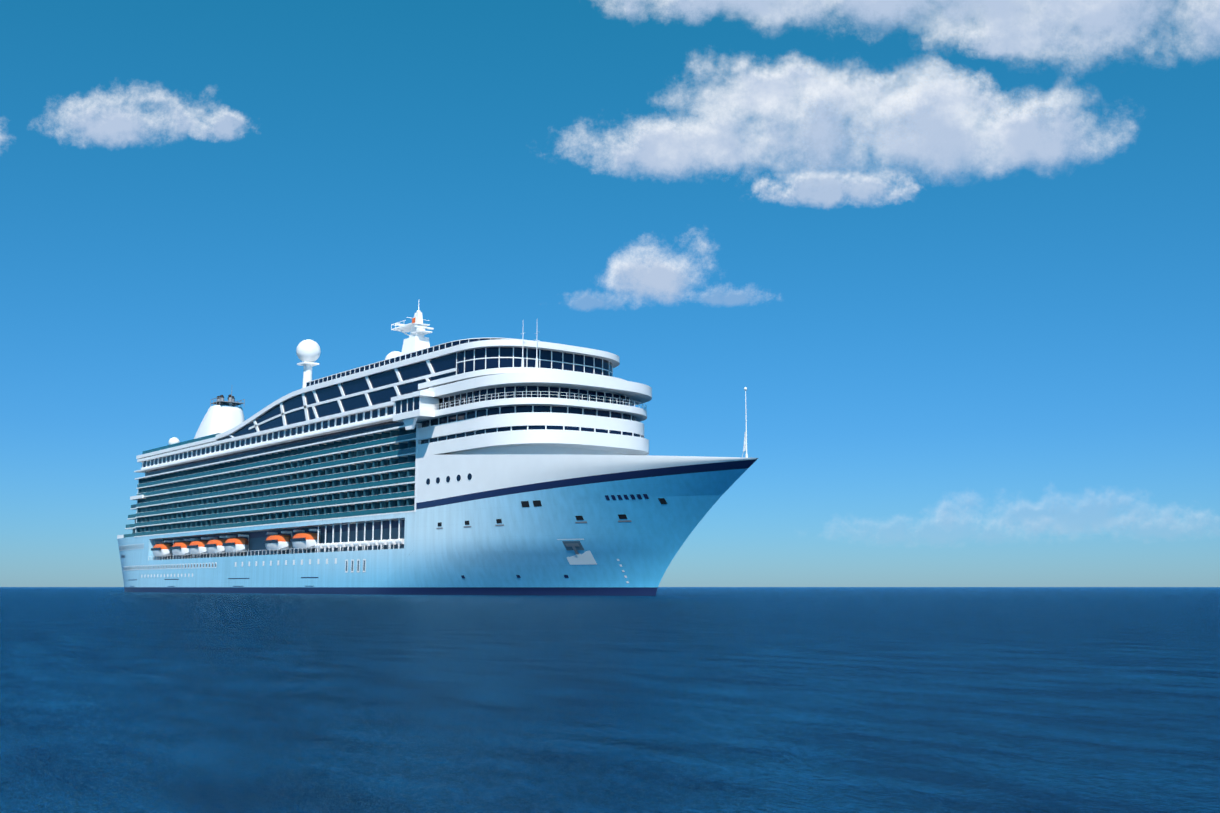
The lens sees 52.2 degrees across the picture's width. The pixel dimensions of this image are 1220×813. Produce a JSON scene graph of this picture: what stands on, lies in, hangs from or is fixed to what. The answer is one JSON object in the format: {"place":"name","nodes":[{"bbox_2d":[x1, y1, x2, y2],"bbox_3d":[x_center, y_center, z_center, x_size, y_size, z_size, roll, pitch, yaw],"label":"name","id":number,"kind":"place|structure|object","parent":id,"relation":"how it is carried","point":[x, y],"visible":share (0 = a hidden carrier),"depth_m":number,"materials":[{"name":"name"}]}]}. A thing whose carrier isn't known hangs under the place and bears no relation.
{"place":"outdoors","nodes":[
{"label":"outdoors","id":0,"kind":"place"},
{"bbox_2d":[62,91,201,144],"bbox_3d":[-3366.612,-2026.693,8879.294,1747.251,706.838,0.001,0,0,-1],"label":"cloud","id":1,"kind":"structure","parent":0,"point":[110,122],"depth_m":8877.53,"materials":[{"name":"white"}]},
{"bbox_2d":[191,111,243,138],"bbox_3d":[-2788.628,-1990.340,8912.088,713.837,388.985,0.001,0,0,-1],"label":"cloud","id":2,"kind":"structure","parent":0,"point":[225,124],"depth_m":8912.28,"materials":[{"name":"white"}]},
{"bbox_2d":[0,587,1219,812],"bbox_3d":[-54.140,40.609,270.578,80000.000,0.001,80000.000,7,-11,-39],"label":"sea","id":3,"kind":"structure","parent":0,"point":[868,699],"depth_m":14.95,"materials":[{"name":"liquid"}]},
{"bbox_2d":[118,454,757,595],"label":"hull","id":4,"kind":"object","parent":3,"relation":"on","point":[559,524],"visible":0.9,"depth_m":207.41,"materials":[{"name":"paint"}]},
{"bbox_2d":[148,518,404,559],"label":"lifeboats","id":5,"kind":"object","parent":4,"relation":"on","point":[303,539],"visible":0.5,"depth_m":270.32,"materials":[{"name":"orange paint"},{"name":"white paint"}]},
{"bbox_2d":[117,338,651,538],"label":"superstructure","id":6,"kind":"object","parent":4,"relation":"on","point":[552,441],"visible":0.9,"depth_m":218.97,"materials":[{"name":"white paint"}]},
{"bbox_2d":[168,391,244,444],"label":"funnel","id":7,"kind":"object","parent":6,"relation":"on","point":[220,417],"visible":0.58,"depth_m":335.30,"materials":[{"name":"white paint"}]},
{"bbox_2d":[296,339,400,387],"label":"radar domes","id":8,"kind":"structure","parent":6,"relation":"on","point":[308,351],"depth_m":274.97,"materials":[{"name":"white paint"}]},
{"bbox_2d":[124,338,641,537],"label":"glazing","id":9,"kind":"structure","parent":6,"relation":"on","point":[438,364],"depth_m":251.53,"materials":[{"name":"teal glass"}]},
{"bbox_2d":[391,303,433,354],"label":"mast","id":10,"kind":"object","parent":6,"relation":"on","point":[416,340],"visible":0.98,"depth_m":260.91,"materials":[{"name":"white metal"}]},
{"bbox_2d":[520,332,747,457],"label":"antennas","id":11,"kind":"object","parent":6,"relation":"on","point":[745,436],"visible":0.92,"depth_m":184.51,"materials":[{"name":"white paint"}]},
{"bbox_2d":[0,0,1219,586],"label":"sky","id":12,"kind":"structure","parent":0,"point":[931,372],"materials":[{"name":"blue"}]},
{"bbox_2d":[607,248,690,301],"bbox_3d":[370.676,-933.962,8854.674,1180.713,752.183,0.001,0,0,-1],"label":"cloud","id":13,"kind":"structure","parent":0,"point":[651,274],"depth_m":8853.46,"materials":[{"name":"white"}]},
{"bbox_2d":[571,97,843,186],"bbox_3d":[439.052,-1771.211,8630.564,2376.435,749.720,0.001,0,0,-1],"label":"cloud","id":14,"kind":"structure","parent":0,"point":[671,148],"depth_m":8630.76,"materials":[{"name":"white"}]},
{"bbox_2d":[610,0,825,20],"bbox_3d":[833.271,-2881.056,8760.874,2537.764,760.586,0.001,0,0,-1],"label":"cloud","id":15,"kind":"structure","parent":0,"point":[694,10],"depth_m":8759.45,"materials":[{"name":"white"}]},
{"bbox_2d":[673,50,933,146],"bbox_3d":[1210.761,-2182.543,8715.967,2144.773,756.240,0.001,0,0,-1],"label":"cloud","id":16,"kind":"structure","parent":0,"point":[788,79],"depth_m":8715.63,"materials":[{"name":"white"}]},
{"bbox_2d":[755,173,916,207],"bbox_3d":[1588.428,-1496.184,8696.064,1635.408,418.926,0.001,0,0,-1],"label":"cloud","id":17,"kind":"structure","parent":0,"point":[827,195],"depth_m":8695.40,"materials":[{"name":"white"}]},
{"bbox_2d":[702,74,973,174],"bbox_3d":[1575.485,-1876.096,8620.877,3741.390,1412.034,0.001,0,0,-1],"label":"cloud","id":18,"kind":"structure","parent":0,"point":[927,122],"depth_m":8621.15,"materials":[{"name":"white"}]},
{"bbox_2d":[761,0,1063,82],"bbox_3d":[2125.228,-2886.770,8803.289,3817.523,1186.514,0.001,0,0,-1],"label":"cloud","id":19,"kind":"structure","parent":0,"point":[1003,13],"depth_m":8803.37,"materials":[{"name":"white"}]},
{"bbox_2d":[804,53,1050,118],"bbox_3d":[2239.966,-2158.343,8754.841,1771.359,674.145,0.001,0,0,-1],"label":"cloud","id":20,"kind":"structure","parent":0,"point":[972,92],"depth_m":8757.78,"materials":[{"name":"white"}]},
{"bbox_2d":[807,60,1112,191],"bbox_3d":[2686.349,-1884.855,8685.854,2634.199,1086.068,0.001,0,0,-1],"label":"cloud","id":21,"kind":"structure","parent":0,"point":[1049,130],"depth_m":8688.25,"materials":[{"name":"white"}]},
{"bbox_2d":[964,20,1112,56],"bbox_3d":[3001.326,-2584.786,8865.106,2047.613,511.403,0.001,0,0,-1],"label":"cloud","id":22,"kind":"structure","parent":0,"point":[981,47],"depth_m":8863.36,"materials":[{"name":"white"}]},
{"bbox_2d":[888,0,1219,79],"bbox_3d":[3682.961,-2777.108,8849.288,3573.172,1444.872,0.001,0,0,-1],"label":"cloud","id":23,"kind":"structure","parent":0,"point":[1090,23],"depth_m":8846.42,"materials":[{"name":"white"}]},
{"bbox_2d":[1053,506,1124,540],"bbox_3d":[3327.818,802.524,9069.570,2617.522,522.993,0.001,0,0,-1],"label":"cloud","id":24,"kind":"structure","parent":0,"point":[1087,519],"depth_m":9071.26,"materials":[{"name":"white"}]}
]}

